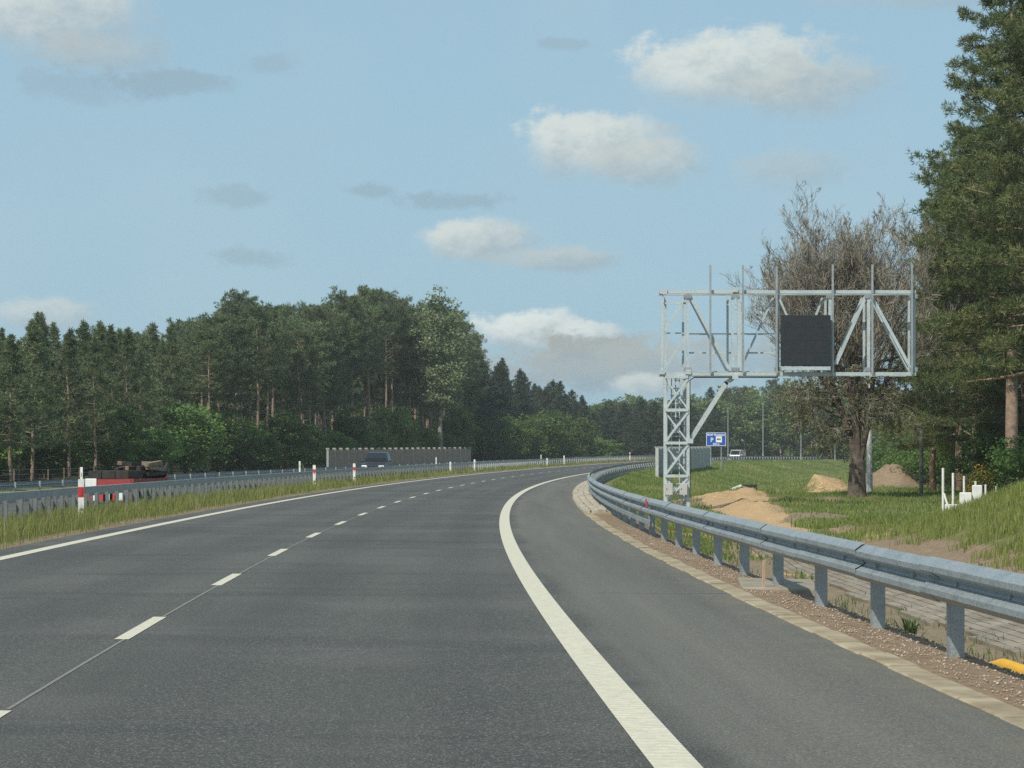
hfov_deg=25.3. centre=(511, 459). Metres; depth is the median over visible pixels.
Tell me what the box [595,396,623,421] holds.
pine tree
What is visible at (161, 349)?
pine tree
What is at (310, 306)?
pine tree
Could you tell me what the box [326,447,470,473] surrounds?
noise barrier
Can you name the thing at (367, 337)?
pine tree
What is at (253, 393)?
pine tree
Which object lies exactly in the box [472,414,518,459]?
broadleaf tree
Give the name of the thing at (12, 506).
opposite road
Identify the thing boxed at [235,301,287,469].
pine tree
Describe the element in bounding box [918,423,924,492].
wooden pole
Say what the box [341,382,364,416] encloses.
pine tree
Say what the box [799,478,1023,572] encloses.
mound grass
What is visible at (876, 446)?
broadleaf tree
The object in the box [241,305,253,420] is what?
pine tree
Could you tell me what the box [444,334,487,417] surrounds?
pine tree
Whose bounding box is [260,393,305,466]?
pine tree
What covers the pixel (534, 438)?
broadleaf tree
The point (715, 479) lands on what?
bank grass
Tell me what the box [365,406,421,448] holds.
broadleaf tree
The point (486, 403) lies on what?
pine tree
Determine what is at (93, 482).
flatbed trailer
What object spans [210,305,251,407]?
pine tree
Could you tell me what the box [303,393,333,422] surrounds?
pine tree
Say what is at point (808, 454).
broadleaf tree
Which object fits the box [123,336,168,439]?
pine tree
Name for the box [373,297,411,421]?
pine tree
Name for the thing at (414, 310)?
pine tree
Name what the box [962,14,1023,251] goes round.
pine tree
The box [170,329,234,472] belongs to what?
pine tree
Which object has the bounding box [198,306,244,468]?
pine tree
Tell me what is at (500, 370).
pine tree
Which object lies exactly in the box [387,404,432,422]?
broadleaf tree
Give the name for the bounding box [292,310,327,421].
pine tree
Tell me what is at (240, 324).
pine tree
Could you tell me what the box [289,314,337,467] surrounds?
pine tree
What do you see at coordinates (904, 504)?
meadow grass
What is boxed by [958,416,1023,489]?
broadleaf tree
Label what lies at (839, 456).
broadleaf tree
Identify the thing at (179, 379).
pine tree
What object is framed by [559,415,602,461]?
broadleaf tree
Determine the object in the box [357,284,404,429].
pine tree
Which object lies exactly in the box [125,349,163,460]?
pine tree
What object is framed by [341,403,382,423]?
broadleaf tree
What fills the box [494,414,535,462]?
broadleaf tree
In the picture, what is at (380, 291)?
pine tree
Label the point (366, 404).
pine tree
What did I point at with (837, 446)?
broadleaf tree
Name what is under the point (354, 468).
delineator post
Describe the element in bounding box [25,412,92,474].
broadleaf tree
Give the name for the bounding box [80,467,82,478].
delineator post
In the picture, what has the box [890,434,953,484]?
broadleaf tree
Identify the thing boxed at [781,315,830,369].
display panel
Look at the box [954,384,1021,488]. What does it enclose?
broadleaf tree
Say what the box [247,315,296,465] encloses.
pine tree
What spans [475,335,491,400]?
pine tree
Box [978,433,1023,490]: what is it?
bush
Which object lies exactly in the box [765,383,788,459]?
pine tree
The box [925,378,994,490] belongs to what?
broadleaf tree
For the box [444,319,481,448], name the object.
pine tree
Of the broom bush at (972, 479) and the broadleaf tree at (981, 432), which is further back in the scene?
the broadleaf tree at (981, 432)
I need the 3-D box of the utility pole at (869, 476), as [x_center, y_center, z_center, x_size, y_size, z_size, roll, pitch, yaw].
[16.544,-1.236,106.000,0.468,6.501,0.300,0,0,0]
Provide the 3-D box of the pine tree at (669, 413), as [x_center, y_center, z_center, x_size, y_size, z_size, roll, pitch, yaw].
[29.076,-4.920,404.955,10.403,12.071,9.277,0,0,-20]
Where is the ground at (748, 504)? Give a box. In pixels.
[0,460,1023,709]
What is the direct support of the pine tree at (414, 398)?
on the ground at (748, 504)
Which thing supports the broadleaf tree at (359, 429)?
on the ground at (748, 504)
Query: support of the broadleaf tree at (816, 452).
on the ground at (748, 504)
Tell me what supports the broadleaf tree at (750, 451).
on the ground at (748, 504)
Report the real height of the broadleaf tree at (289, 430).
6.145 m
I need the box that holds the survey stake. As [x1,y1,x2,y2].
[762,560,765,586]
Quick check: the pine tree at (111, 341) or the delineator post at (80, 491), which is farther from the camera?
the pine tree at (111, 341)
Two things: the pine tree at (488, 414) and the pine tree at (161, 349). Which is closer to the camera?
the pine tree at (161, 349)
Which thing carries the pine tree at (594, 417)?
on the ground at (748, 504)
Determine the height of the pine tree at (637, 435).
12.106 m
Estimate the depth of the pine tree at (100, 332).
167.14 m
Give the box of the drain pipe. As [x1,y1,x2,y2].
[991,658,1023,673]
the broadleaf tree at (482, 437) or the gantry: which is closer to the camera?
the gantry
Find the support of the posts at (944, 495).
on the ground at (748, 504)
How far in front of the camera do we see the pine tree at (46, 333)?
159.04 m
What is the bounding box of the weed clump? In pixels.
[790,569,814,582]
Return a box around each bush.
[959,462,1003,494]
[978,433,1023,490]
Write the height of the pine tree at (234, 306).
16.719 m
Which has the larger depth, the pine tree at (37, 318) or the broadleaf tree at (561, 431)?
the broadleaf tree at (561, 431)
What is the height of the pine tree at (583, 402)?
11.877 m
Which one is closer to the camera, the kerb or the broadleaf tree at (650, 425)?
the kerb
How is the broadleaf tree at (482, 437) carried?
on the ground at (748, 504)
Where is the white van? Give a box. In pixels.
[729,450,744,459]
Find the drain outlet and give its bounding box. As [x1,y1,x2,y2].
[728,485,756,489]
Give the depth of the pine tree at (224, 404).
219.03 m
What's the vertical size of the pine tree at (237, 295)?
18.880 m
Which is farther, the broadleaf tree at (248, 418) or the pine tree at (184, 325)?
the broadleaf tree at (248, 418)
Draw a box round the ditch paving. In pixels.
[750,547,1023,655]
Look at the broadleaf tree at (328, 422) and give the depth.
314.05 m
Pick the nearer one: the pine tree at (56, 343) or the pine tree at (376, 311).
the pine tree at (56, 343)
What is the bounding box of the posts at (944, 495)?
[942,468,996,510]
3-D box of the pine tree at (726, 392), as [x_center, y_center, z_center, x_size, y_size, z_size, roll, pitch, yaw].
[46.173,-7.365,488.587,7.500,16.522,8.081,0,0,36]
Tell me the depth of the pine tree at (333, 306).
238.40 m
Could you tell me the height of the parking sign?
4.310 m
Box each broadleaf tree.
[0,406,43,476]
[0,449,30,472]
[13,424,97,479]
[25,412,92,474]
[71,447,125,471]
[73,400,156,470]
[118,427,190,471]
[153,400,232,472]
[177,404,251,472]
[209,414,275,471]
[230,427,287,469]
[243,393,280,426]
[245,419,279,465]
[259,408,321,469]
[288,422,330,468]
[305,407,347,429]
[315,430,360,466]
[322,408,379,449]
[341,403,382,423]
[361,430,399,449]
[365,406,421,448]
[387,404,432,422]
[401,417,442,448]
[426,432,461,448]
[428,405,481,454]
[463,414,500,460]
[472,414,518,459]
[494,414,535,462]
[512,416,553,458]
[518,407,578,462]
[550,426,584,461]
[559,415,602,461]
[583,436,624,460]
[584,404,601,418]
[619,393,648,405]
[636,410,660,450]
[645,401,668,414]
[647,397,662,404]
[648,413,697,445]
[669,403,707,446]
[676,394,705,435]
[699,397,751,459]
[715,385,743,455]
[733,390,762,459]
[735,398,778,459]
[741,386,773,454]
[751,397,792,459]
[764,392,820,459]
[771,378,802,455]
[797,379,828,459]
[800,391,828,459]
[815,383,847,458]
[817,445,840,459]
[822,397,851,459]
[826,447,847,459]
[843,398,885,453]
[845,440,891,472]
[865,448,906,472]
[873,411,908,446]
[875,437,936,480]
[880,410,926,478]
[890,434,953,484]
[913,443,962,488]
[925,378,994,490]
[940,447,997,490]
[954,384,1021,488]
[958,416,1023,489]
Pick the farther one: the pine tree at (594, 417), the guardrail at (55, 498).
the pine tree at (594, 417)
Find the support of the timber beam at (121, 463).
on the timber beam
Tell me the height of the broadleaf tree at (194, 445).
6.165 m
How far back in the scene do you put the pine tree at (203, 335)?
180.17 m
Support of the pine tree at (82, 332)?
on the ground at (748, 504)
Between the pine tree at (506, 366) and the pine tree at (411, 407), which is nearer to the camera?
the pine tree at (411, 407)
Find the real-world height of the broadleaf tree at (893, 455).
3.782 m
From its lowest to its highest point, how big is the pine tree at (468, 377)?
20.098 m
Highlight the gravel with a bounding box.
[618,527,1023,707]
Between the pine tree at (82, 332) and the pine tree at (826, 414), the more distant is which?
the pine tree at (826, 414)
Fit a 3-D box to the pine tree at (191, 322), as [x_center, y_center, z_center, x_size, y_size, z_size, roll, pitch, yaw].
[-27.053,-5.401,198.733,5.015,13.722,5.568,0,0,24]
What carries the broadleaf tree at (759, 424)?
on the ground at (748, 504)
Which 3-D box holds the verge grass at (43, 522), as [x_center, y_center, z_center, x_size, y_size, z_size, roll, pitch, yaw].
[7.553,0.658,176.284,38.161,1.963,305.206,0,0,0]
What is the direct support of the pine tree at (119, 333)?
on the ground at (748, 504)
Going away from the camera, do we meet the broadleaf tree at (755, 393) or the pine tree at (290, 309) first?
the pine tree at (290, 309)
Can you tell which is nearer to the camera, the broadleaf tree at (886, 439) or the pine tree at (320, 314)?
the pine tree at (320, 314)
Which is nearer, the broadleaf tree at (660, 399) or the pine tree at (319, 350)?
the pine tree at (319, 350)
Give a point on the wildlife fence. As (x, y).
(14, 474)
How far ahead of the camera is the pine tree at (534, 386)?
395.53 m
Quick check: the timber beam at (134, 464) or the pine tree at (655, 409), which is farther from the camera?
the pine tree at (655, 409)
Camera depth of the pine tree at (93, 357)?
152.61 m
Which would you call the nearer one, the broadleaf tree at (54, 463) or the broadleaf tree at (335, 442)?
the broadleaf tree at (54, 463)
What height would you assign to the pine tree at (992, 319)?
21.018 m
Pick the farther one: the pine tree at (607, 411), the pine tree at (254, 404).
the pine tree at (607, 411)
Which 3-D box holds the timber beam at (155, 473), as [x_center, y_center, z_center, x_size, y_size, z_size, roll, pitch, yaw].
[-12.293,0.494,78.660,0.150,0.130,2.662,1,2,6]
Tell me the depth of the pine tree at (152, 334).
184.32 m
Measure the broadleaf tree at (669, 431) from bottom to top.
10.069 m
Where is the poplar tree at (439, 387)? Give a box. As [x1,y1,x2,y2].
[400,284,479,448]
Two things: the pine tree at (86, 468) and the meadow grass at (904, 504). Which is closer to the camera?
the meadow grass at (904, 504)
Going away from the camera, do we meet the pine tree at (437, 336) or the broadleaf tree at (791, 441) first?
the pine tree at (437, 336)
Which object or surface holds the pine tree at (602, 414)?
on the ground at (748, 504)
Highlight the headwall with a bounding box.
[945,485,981,507]
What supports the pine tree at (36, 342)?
on the ground at (748, 504)
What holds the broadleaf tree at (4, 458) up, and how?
on the ground at (748, 504)
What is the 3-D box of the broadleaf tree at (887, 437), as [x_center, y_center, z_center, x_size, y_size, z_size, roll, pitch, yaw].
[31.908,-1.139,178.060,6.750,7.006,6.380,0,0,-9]
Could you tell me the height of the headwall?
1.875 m
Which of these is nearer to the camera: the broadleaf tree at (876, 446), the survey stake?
the survey stake
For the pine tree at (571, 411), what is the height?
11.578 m
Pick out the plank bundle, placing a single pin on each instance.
(119, 474)
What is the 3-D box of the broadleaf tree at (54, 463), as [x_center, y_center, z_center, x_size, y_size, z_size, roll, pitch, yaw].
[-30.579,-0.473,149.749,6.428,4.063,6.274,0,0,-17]
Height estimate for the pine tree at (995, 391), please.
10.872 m
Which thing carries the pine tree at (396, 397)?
on the ground at (748, 504)
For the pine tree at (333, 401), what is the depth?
232.29 m
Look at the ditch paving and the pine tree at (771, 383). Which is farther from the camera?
the pine tree at (771, 383)
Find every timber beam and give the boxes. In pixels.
[114,466,124,469]
[117,461,128,465]
[124,466,138,469]
[127,462,142,465]
[136,467,151,470]
[144,471,167,476]
[145,460,161,466]
[146,466,168,471]
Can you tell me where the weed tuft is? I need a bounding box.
[892,614,927,635]
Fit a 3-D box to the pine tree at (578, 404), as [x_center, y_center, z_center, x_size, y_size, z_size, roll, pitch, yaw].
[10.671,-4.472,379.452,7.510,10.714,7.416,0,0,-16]
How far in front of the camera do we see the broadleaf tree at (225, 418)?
185.43 m
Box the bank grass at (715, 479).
[609,458,988,500]
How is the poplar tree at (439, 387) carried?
on the ground at (748, 504)
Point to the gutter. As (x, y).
(585, 501)
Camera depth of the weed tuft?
21.66 m
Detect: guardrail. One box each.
[0,455,654,525]
[0,457,654,515]
[0,458,719,491]
[575,457,807,459]
[587,456,1023,658]
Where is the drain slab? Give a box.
[738,577,814,597]
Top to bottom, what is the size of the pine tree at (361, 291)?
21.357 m
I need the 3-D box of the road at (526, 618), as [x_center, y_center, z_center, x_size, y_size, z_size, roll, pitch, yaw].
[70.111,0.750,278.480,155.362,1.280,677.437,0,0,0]
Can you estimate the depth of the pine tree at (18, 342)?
142.27 m
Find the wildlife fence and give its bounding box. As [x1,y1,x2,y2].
[0,466,94,490]
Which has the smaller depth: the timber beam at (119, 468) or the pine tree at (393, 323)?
the timber beam at (119, 468)
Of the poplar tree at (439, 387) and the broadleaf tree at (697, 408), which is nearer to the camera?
the poplar tree at (439, 387)
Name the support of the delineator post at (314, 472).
on the ground at (748, 504)
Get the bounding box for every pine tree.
[0,318,78,480]
[0,327,10,472]
[0,334,49,481]
[0,339,59,480]
[0,360,14,437]
[22,324,69,479]
[25,319,78,477]
[28,311,65,475]
[34,327,103,478]
[39,312,70,474]
[45,321,69,395]
[60,323,109,474]
[63,318,110,477]
[65,335,127,470]
[77,320,115,470]
[77,324,138,466]
[79,322,124,470]
[102,326,162,461]
[114,328,137,413]
[122,322,163,391]
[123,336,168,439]
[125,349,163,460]
[144,322,178,428]
[147,337,182,434]
[159,322,198,473]
[163,335,197,469]
[165,316,223,469]
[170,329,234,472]
[174,320,225,390]
[175,318,194,467]
[175,318,219,472]
[179,313,234,408]
[179,321,235,472]
[180,313,255,471]
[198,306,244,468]
[203,374,252,468]
[210,288,263,417]
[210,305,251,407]
[213,303,271,470]
[214,295,260,470]
[219,315,272,470]
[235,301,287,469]
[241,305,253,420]
[244,306,266,421]
[245,322,289,465]
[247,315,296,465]
[249,306,302,463]
[260,300,315,468]
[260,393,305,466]
[264,323,307,468]
[274,317,330,466]
[288,315,323,423]
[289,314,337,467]
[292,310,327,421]
[297,303,351,463]
[299,304,351,466]
[300,305,344,467]
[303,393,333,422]
[308,304,326,465]
[311,305,364,429]
[320,285,370,413]
[320,307,357,431]
[325,303,353,428]
[338,298,378,431]
[341,285,393,423]
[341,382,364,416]
[346,300,395,433]
[350,294,393,404]
[356,286,393,431]
[356,377,401,428]
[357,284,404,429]
[364,302,408,412]
[364,388,366,421]
[370,296,410,420]
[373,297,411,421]
[379,295,412,404]
[381,289,408,419]
[388,303,415,409]
[389,312,432,418]
[394,322,439,441]
[396,384,419,423]
[403,305,450,426]
[405,301,442,424]
[410,334,455,432]
[418,299,451,426]
[426,309,471,424]
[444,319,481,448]
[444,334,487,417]
[447,333,485,390]
[448,311,477,412]
[459,356,488,445]
[460,351,498,457]
[463,328,483,418]
[463,359,510,463]
[470,331,487,368]
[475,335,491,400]
[481,354,493,405]
[486,364,526,462]
[489,363,523,458]
[492,357,525,459]
[511,367,542,462]
[513,374,549,462]
[530,384,543,410]
[532,387,570,462]
[532,388,542,411]
[538,378,575,461]
[551,380,584,456]
[560,399,583,456]
[567,389,589,456]
[573,401,591,461]
[575,395,600,455]
[586,411,607,461]
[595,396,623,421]
[595,408,620,455]
[599,405,625,452]
[605,402,647,455]
[606,408,621,438]
[613,397,660,455]
[617,401,651,426]
[627,400,680,456]
[648,398,702,447]
[669,405,722,459]
[693,400,739,459]
[699,386,730,456]
[714,387,741,452]
[726,385,751,459]
[728,393,752,447]
[759,377,779,459]
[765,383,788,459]
[796,389,825,459]
[811,389,846,459]
[872,197,985,491]
[886,119,1022,482]
[887,176,1019,490]
[899,0,1023,393]
[900,0,1023,487]
[921,268,1023,472]
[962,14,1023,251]
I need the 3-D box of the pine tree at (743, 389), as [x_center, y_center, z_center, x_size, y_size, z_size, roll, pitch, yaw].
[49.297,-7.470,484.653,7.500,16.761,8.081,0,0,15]
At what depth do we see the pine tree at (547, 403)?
355.57 m
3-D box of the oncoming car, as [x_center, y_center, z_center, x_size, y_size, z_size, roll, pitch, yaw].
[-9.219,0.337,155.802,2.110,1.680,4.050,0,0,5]
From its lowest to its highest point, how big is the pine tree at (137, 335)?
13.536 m
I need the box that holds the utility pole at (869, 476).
[865,377,872,492]
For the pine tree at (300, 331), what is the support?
on the ground at (748, 504)
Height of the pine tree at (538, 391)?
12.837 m
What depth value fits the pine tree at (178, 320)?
232.17 m
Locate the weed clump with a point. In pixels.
(801, 574)
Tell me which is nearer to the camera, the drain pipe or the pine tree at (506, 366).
the drain pipe
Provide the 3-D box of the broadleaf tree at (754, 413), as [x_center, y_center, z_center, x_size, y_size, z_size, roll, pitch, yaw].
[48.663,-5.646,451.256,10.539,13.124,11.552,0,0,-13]
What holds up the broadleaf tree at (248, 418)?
on the ground at (748, 504)
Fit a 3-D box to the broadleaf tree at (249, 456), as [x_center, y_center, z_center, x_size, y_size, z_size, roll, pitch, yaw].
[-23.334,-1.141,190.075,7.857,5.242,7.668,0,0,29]
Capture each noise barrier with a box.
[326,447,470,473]
[655,447,709,476]
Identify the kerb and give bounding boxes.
[584,513,1023,728]
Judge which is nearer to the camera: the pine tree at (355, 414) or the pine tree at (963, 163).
the pine tree at (963, 163)
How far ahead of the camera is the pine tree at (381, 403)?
293.52 m
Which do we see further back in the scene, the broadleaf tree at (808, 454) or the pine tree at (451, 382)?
the broadleaf tree at (808, 454)
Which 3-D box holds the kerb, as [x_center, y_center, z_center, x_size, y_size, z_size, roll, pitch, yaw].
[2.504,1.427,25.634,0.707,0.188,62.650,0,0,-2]
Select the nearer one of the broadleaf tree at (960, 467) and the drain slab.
the drain slab
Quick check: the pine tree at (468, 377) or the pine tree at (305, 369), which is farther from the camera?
the pine tree at (468, 377)
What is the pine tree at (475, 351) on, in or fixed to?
on the ground at (748, 504)
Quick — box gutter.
[572,481,606,512]
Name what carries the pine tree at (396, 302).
on the ground at (748, 504)
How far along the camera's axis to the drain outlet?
111.28 m
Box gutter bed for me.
[580,488,611,514]
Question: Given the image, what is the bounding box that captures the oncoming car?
[361,452,392,475]
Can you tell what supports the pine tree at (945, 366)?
on the ground at (748, 504)
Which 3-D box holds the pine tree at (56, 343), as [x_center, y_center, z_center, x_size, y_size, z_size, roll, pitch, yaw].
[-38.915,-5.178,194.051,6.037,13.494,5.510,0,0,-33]
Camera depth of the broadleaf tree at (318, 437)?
213.27 m
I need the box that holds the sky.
[0,0,1023,459]
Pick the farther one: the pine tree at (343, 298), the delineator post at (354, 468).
the pine tree at (343, 298)
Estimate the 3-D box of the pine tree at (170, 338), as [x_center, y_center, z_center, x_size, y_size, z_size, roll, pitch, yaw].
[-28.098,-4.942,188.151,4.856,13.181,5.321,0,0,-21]
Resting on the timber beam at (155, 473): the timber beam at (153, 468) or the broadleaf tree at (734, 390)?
the timber beam at (153, 468)
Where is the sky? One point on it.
(556, 167)
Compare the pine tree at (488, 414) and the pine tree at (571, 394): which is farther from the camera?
the pine tree at (571, 394)
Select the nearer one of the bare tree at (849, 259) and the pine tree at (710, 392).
the bare tree at (849, 259)
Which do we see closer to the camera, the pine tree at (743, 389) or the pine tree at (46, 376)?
the pine tree at (46, 376)
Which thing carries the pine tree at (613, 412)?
on the ground at (748, 504)
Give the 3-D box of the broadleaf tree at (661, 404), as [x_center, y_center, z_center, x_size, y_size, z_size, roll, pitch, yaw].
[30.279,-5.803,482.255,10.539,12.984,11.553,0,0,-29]
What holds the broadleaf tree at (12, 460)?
on the ground at (748, 504)
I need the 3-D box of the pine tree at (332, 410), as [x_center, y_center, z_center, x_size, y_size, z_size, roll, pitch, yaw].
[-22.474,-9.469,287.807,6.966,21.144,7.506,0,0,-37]
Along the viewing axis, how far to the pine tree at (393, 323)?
256.55 m
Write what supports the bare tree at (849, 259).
on the ground at (748, 504)
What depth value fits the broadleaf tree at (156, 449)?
160.93 m
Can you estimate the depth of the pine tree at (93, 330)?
175.00 m
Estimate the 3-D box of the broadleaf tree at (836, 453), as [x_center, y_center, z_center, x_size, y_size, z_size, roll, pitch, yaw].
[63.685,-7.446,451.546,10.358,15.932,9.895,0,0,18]
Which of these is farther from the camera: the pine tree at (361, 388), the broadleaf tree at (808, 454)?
the broadleaf tree at (808, 454)
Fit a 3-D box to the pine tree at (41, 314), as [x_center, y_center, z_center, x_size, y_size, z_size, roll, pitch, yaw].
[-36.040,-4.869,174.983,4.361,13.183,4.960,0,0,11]
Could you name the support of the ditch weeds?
on the ground at (748, 504)
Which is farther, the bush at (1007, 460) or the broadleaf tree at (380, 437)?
the broadleaf tree at (380, 437)
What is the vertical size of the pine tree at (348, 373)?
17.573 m
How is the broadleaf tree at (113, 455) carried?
on the ground at (748, 504)
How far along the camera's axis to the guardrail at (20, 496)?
66.63 m
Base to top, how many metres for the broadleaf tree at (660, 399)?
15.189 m
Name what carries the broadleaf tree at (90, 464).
on the ground at (748, 504)
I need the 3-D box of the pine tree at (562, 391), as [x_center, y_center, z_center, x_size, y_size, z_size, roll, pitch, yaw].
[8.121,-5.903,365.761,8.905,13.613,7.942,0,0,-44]
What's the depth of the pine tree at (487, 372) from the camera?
342.89 m
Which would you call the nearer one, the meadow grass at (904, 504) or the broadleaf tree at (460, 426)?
the meadow grass at (904, 504)
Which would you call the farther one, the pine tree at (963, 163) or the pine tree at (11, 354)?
the pine tree at (11, 354)
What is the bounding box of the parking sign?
[706,432,725,468]
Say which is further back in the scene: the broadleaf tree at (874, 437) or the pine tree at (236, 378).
the broadleaf tree at (874, 437)
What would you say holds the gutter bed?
on the ground at (748, 504)
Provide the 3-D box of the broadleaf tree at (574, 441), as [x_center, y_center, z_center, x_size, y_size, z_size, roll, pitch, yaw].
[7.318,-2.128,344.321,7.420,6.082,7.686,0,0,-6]
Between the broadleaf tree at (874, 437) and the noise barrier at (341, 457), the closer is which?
the noise barrier at (341, 457)
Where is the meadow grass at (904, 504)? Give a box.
[628,472,988,561]
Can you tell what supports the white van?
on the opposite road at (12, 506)
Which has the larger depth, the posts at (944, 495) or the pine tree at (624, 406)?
the pine tree at (624, 406)
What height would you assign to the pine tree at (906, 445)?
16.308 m
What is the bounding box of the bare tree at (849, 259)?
[722,178,969,497]
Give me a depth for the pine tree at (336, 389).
256.60 m
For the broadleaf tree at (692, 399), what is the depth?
481.26 m
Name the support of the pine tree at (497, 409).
on the ground at (748, 504)
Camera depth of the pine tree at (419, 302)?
304.63 m
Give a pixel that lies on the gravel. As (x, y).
(836, 608)
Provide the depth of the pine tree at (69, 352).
147.44 m
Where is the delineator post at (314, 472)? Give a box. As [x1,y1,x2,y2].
[313,465,315,483]
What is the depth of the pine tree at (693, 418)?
409.40 m
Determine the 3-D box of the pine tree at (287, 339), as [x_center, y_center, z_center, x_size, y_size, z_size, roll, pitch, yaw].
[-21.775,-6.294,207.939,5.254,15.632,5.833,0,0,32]
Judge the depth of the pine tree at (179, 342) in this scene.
212.81 m
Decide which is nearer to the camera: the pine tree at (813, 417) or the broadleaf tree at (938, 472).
the broadleaf tree at (938, 472)
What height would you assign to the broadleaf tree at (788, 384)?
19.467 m
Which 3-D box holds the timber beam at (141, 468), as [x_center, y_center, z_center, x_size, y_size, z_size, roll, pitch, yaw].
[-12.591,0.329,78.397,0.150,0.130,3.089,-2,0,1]
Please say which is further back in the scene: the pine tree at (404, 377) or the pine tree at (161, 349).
the pine tree at (404, 377)
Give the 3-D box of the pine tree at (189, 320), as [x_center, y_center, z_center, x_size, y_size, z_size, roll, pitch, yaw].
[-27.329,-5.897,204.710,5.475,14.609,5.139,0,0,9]
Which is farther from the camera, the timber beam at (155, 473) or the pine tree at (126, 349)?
the pine tree at (126, 349)
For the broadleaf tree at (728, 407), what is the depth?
445.89 m
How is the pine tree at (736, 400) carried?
on the ground at (748, 504)
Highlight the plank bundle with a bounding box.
[89,470,142,478]
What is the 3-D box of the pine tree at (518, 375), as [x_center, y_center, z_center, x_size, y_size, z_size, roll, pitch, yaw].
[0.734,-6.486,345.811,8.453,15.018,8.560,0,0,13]
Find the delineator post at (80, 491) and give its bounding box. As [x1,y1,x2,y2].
[78,479,83,515]
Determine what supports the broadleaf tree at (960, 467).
on the ground at (748, 504)
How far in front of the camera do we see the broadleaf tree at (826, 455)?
505.27 m
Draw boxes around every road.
[0,460,1023,767]
[0,463,559,515]
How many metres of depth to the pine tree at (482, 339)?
339.06 m
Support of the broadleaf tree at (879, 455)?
on the ground at (748, 504)
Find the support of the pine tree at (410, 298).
on the ground at (748, 504)
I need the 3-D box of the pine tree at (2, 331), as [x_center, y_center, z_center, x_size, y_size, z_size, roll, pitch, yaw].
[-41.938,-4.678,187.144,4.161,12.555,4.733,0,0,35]
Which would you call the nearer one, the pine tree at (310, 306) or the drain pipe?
the drain pipe
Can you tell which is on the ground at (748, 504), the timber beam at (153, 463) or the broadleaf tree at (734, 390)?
the broadleaf tree at (734, 390)
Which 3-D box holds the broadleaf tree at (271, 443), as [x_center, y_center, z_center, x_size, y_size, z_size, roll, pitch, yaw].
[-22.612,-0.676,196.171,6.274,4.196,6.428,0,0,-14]
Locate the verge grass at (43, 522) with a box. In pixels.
[0,458,654,547]
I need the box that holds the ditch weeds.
[682,542,1023,663]
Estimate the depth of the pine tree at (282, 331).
203.65 m
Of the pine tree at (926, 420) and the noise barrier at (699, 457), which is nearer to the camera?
the pine tree at (926, 420)
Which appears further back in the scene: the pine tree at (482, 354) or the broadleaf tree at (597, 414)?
the broadleaf tree at (597, 414)
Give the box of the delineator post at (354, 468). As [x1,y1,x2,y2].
[353,463,355,480]
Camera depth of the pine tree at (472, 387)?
295.94 m
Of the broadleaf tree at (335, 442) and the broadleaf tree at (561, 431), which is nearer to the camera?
the broadleaf tree at (335, 442)
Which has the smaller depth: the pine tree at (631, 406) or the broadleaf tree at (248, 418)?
the broadleaf tree at (248, 418)
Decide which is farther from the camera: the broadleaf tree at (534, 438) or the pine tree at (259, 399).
the broadleaf tree at (534, 438)
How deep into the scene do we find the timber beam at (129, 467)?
77.24 m
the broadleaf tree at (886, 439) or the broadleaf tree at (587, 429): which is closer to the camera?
the broadleaf tree at (587, 429)
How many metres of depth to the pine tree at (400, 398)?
279.96 m
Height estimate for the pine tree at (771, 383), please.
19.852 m
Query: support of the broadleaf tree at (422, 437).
on the ground at (748, 504)
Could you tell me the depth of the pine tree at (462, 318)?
311.17 m
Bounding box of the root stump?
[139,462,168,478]
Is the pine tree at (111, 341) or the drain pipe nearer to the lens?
the drain pipe
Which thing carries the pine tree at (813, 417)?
on the ground at (748, 504)
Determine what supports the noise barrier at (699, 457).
on the ground at (748, 504)
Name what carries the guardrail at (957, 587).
on the ground at (748, 504)
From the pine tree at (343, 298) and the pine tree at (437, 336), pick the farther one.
the pine tree at (437, 336)
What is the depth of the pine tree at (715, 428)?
413.95 m
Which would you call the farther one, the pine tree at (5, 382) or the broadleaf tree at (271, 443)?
the broadleaf tree at (271, 443)
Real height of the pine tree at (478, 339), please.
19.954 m
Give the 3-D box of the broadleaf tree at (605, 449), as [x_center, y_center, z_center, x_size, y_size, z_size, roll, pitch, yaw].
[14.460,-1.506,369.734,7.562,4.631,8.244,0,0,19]
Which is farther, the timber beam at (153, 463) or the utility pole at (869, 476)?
the utility pole at (869, 476)
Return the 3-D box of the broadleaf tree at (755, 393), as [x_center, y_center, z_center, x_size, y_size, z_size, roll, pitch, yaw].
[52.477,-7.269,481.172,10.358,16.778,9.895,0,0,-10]
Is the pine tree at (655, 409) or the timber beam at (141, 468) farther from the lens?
the pine tree at (655, 409)
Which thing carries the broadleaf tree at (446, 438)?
on the ground at (748, 504)
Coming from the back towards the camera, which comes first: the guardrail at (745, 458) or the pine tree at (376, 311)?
the guardrail at (745, 458)
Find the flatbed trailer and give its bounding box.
[85,476,168,501]
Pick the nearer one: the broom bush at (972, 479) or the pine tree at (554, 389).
the broom bush at (972, 479)
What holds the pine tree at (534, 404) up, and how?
on the ground at (748, 504)
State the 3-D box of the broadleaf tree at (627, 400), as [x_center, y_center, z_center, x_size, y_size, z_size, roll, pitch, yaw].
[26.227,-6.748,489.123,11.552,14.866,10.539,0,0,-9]
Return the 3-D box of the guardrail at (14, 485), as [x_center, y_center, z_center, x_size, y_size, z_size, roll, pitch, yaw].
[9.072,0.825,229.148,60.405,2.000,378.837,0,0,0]
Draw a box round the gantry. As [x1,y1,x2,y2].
[658,264,917,506]
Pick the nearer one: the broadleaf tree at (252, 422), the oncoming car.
the oncoming car

